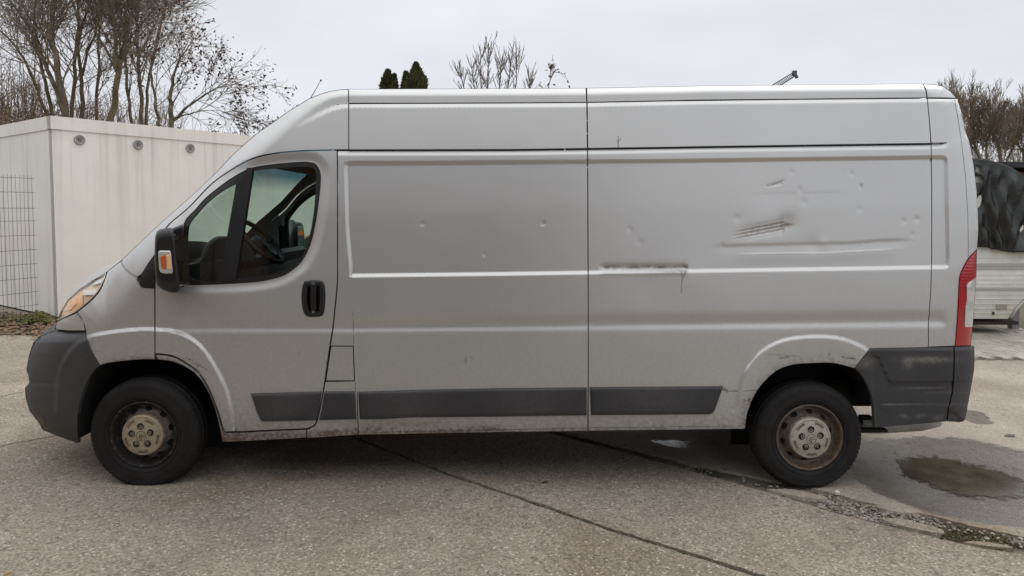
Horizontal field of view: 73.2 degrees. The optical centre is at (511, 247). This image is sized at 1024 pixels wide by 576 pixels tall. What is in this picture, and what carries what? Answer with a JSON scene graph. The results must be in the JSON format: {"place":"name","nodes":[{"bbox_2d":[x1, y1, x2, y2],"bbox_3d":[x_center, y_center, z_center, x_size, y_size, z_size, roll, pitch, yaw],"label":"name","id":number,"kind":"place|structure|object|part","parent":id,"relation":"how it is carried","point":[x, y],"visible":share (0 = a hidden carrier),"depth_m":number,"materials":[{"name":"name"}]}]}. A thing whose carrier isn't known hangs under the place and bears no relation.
{"place":"outdoors","nodes":[
{"label":"outdoors","id":0,"kind":"place"},
{"bbox_2d":[305,235,309,246],"bbox_3d":[-2.187,0.475,9.287,4.101,1.489,1.742,0,3,0],"label":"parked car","id":1,"kind":"object","parent":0,"point":[306,239],"depth_m":8.53,"materials":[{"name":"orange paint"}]},
{"bbox_2d":[0,305,1023,575],"bbox_3d":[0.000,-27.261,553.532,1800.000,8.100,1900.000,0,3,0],"label":"ground","id":2,"kind":"structure","parent":0,"point":[382,505],"depth_m":4.00,"materials":[{"name":"concrete"}]},
{"bbox_2d":[0,175,37,324],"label":"wire fence","id":3,"kind":"object","parent":2,"relation":"on","point":[21,235],"visible":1,"depth_m":9.55,"materials":[{"name":"grey metal"}]},
{"bbox_2d":[0,312,56,337],"bbox_3d":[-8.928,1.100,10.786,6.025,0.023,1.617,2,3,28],"label":"verge","id":4,"kind":"structure","parent":2,"relation":"on","point":[7,331],"depth_m":9.83,"materials":[{"name":"plant"}]},
{"bbox_2d":[0,310,57,324],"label":"moss","id":5,"kind":"object","parent":4,"relation":"on","point":[44,317],"visible":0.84,"depth_m":10.46,"materials":[{"name":"green plant"}]},
{"bbox_2d":[0,0,91,115],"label":"bare tree","id":6,"kind":"object","parent":2,"relation":"on","point":[44,79],"visible":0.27,"depth_m":17.19,"materials":[{"name":"brown plant"}]},
{"bbox_2d":[0,31,99,124],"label":"thicket","id":7,"kind":"object","parent":2,"relation":"on","point":[4,117],"visible":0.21,"depth_m":15.86,"materials":[{"name":"brown plant"}]},
{"bbox_2d":[0,0,117,117],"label":"bare tree","id":8,"kind":"object","parent":2,"relation":"on","point":[57,83],"visible":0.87,"depth_m":15.49,"materials":[{"name":"brown plant"}]},
{"bbox_2d":[18,0,156,117],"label":"bare tree","id":9,"kind":"object","parent":2,"relation":"on","point":[75,80],"visible":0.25,"depth_m":17.55,"materials":[{"name":"brown plant"}]},
{"bbox_2d":[0,57,214,130],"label":"thicket","id":10,"kind":"object","parent":2,"relation":"on","point":[117,118],"visible":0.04,"depth_m":16.55,"materials":[{"name":"brown plant"}]},
{"bbox_2d":[0,0,214,118],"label":"bare tree","id":11,"kind":"object","parent":2,"relation":"on","point":[80,78],"visible":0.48,"depth_m":16.40,"materials":[{"name":"brown plant"}]},
{"bbox_2d":[57,1,171,119],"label":"bare tree","id":12,"kind":"object","parent":2,"relation":"on","point":[100,63],"visible":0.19,"depth_m":18.51,"materials":[{"name":"brown plant"}]},
{"bbox_2d":[49,0,195,121],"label":"bare tree","id":13,"kind":"object","parent":2,"relation":"on","point":[115,90],"visible":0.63,"depth_m":16.03,"materials":[{"name":"brown plant"}]},
{"bbox_2d":[45,0,217,124],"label":"bare tree","id":14,"kind":"object","parent":2,"relation":"on","point":[126,75],"visible":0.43,"depth_m":16.73,"materials":[{"name":"brown plant"}]},
{"bbox_2d":[108,1,194,124],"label":"bare tree","id":15,"kind":"object","parent":2,"relation":"on","point":[146,91],"visible":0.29,"depth_m":17.67,"materials":[{"name":"brown plant"}]},
{"bbox_2d":[0,116,332,316],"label":"concrete garage","id":16,"kind":"structure","parent":2,"relation":"on","point":[105,194],"depth_m":11.44,"materials":[{"name":"paint"}]},
{"bbox_2d":[106,0,296,135],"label":"bare tree","id":17,"kind":"object","parent":2,"relation":"on","point":[172,119],"visible":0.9,"depth_m":14.98,"materials":[{"name":"brown plant"}]},
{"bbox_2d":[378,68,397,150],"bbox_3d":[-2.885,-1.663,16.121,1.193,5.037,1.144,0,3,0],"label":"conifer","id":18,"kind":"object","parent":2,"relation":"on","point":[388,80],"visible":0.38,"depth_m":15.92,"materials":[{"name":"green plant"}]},
{"bbox_2d":[393,73,398,88],"bbox_3d":[-2.803,-1.657,16.455,0.731,4.990,0.698,2,4,36],"label":"conifer","id":19,"kind":"object","parent":2,"relation":"on","point":[395,78],"visible":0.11,"depth_m":16.29,"materials":[{"name":"green plant"}]},
{"bbox_2d":[398,70,408,88],"bbox_3d":[-2.504,-1.669,16.333,0.789,5.030,0.812,0,3,0],"label":"conifer","id":20,"kind":"object","parent":2,"relation":"on","point":[405,73],"visible":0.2,"depth_m":16.15,"materials":[{"name":"green plant"}]},
{"bbox_2d":[403,61,428,88],"bbox_3d":[-2.237,-1.741,16.143,1.294,5.196,1.288,1,3,23],"label":"conifer","id":21,"kind":"object","parent":2,"relation":"on","point":[416,78],"visible":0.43,"depth_m":15.89,"materials":[{"name":"green plant"}]},
{"bbox_2d":[449,32,541,88],"bbox_3d":[-0.290,-1.500,13.087,1.702,5.158,0.911,0,3,0],"label":"bare bush","id":22,"kind":"object","parent":2,"relation":"on","point":[485,81],"visible":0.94,"depth_m":13.03,"materials":[{"name":"brown plant"}]},
{"bbox_2d":[25,80,977,487],"bbox_3d":[-0.200,0.102,5.237,6.284,2.694,2.530,0,3,0],"label":"panel van","id":23,"kind":"object","parent":2,"relation":"on","point":[781,280],"visible":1,"depth_m":4.25,"materials":[{"name":"silver metal"}]},
{"bbox_3d":[-1.629,0.269,4.275,1.113,1.734,0.148,0,3,0],"label":"front door","id":24,"kind":"part","parent":23,"relation":"part of","materials":[{"name":"silver metal"}]},
{"label":"front door","id":25,"kind":"part","parent":23,"relation":"part of","materials":[{"name":"silver metal"}]},
{"bbox_3d":[2.867,-0.232,5.220,0.150,1.622,1.891,0,3,0],"label":"rear door","id":26,"kind":"part","parent":23,"relation":"part of","materials":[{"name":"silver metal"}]},
{"bbox_2d":[3,446,1017,574],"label":"grit","id":27,"kind":"object","parent":2,"relation":"on","point":[464,562],"visible":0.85,"depth_m":3.80,"materials":[{"name":"grey gravel"}]},
{"bbox_2d":[538,55,569,87],"bbox_3d":[0.739,-1.114,12.308,0.648,4.471,0.442,-2,4,-33],"label":"leafy sapling","id":28,"kind":"object","parent":2,"relation":"on","point":[551,67],"visible":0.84,"depth_m":12.10,"materials":[{"name":"brown plant"}]},
{"bbox_2d":[542,431,1023,554],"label":"drain channel","id":29,"kind":"object","parent":2,"relation":"on","point":[750,482],"visible":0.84,"depth_m":4.37,"materials":[{"name":"grey concrete"}]},
{"bbox_2d":[346,435,1023,564],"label":"moss","id":30,"kind":"object","parent":29,"relation":"on","point":[971,537],"visible":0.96,"depth_m":3.69,"materials":[{"name":"green plant"}]},
{"bbox_2d":[684,467,1023,547],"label":"gravel","id":31,"kind":"structure","parent":29,"relation":"on","point":[847,512],"depth_m":3.96,"materials":[{"name":"grey gravel"}]},
{"bbox_2d":[772,70,797,84],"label":"construction crane","id":32,"kind":"object","parent":2,"relation":"on","point":[794,73],"visible":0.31,"depth_m":152.39,"materials":[{"name":"metal"}]},
{"bbox_2d":[936,68,969,130],"bbox_3d":[14.924,-2.681,23.156,1.972,6.601,1.386,-3,4,-40],"label":"bare tree","id":33,"kind":"object","parent":2,"relation":"on","point":[952,84],"visible":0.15,"depth_m":22.95,"materials":[{"name":"brown plant"}]},
{"bbox_2d":[895,455,1023,501],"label":"puddle","id":34,"kind":"object","parent":2,"relation":"on","point":[954,476],"visible":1,"depth_m":4.46,"materials":[{"name":"liquid"}]},
{"bbox_2d":[949,68,1023,160],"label":"bare tree","id":35,"kind":"object","parent":2,"relation":"on","point":[973,133],"visible":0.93,"depth_m":17.90,"materials":[{"name":"brown plant"}]},
{"bbox_2d":[958,82,1023,161],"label":"bare tree","id":36,"kind":"object","parent":2,"relation":"on","point":[1010,105],"visible":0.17,"depth_m":20.89,"materials":[{"name":"brown plant"}]},
{"bbox_2d":[964,122,1023,161],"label":"hedge twigs","id":37,"kind":"object","parent":2,"relation":"on","point":[1018,154],"visible":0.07,"depth_m":19.11,"materials":[{"name":"brown plant"}]},
{"bbox_2d":[988,85,1023,160],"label":"bare tree","id":38,"kind":"object","parent":2,"relation":"on","point":[1021,114],"visible":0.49,"depth_m":19.91,"materials":[{"name":"brown plant"}]},
{"bbox_2d":[1004,434,1015,436],"bbox_3d":[3.838,1.448,5.320,0.099,0.011,0.047,0,3,0],"label":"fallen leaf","id":39,"kind":"object","parent":2,"relation":"on","point":[1009,435],"visible":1,"depth_m":5.32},
{"bbox_2d":[0,0,1023,167],"label":"sky","id":40,"kind":"structure","parent":0,"point":[342,44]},
{"bbox_2d":[971,304,1023,360],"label":"paving","id":41,"kind":"structure","parent":0,"point":[994,342],"depth_m":9.13,"materials":[{"name":"concrete"}]},
{"bbox_2d":[973,166,1023,328],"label":"caravan","id":42,"kind":"object","parent":41,"relation":"on","point":[999,294],"visible":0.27,"depth_m":9.64,"materials":[{"name":"metal"}]},
{"bbox_2d":[972,158,1023,252],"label":"tarpaulin","id":43,"kind":"object","parent":42,"relation":"on","point":[1000,189],"visible":0.25,"depth_m":9.52,"materials":[{"name":"black plastic"}]},
{"bbox_2d":[998,162,1023,174],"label":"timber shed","id":44,"kind":"structure","parent":41,"relation":"on","point":[1018,166],"depth_m":14.68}
]}

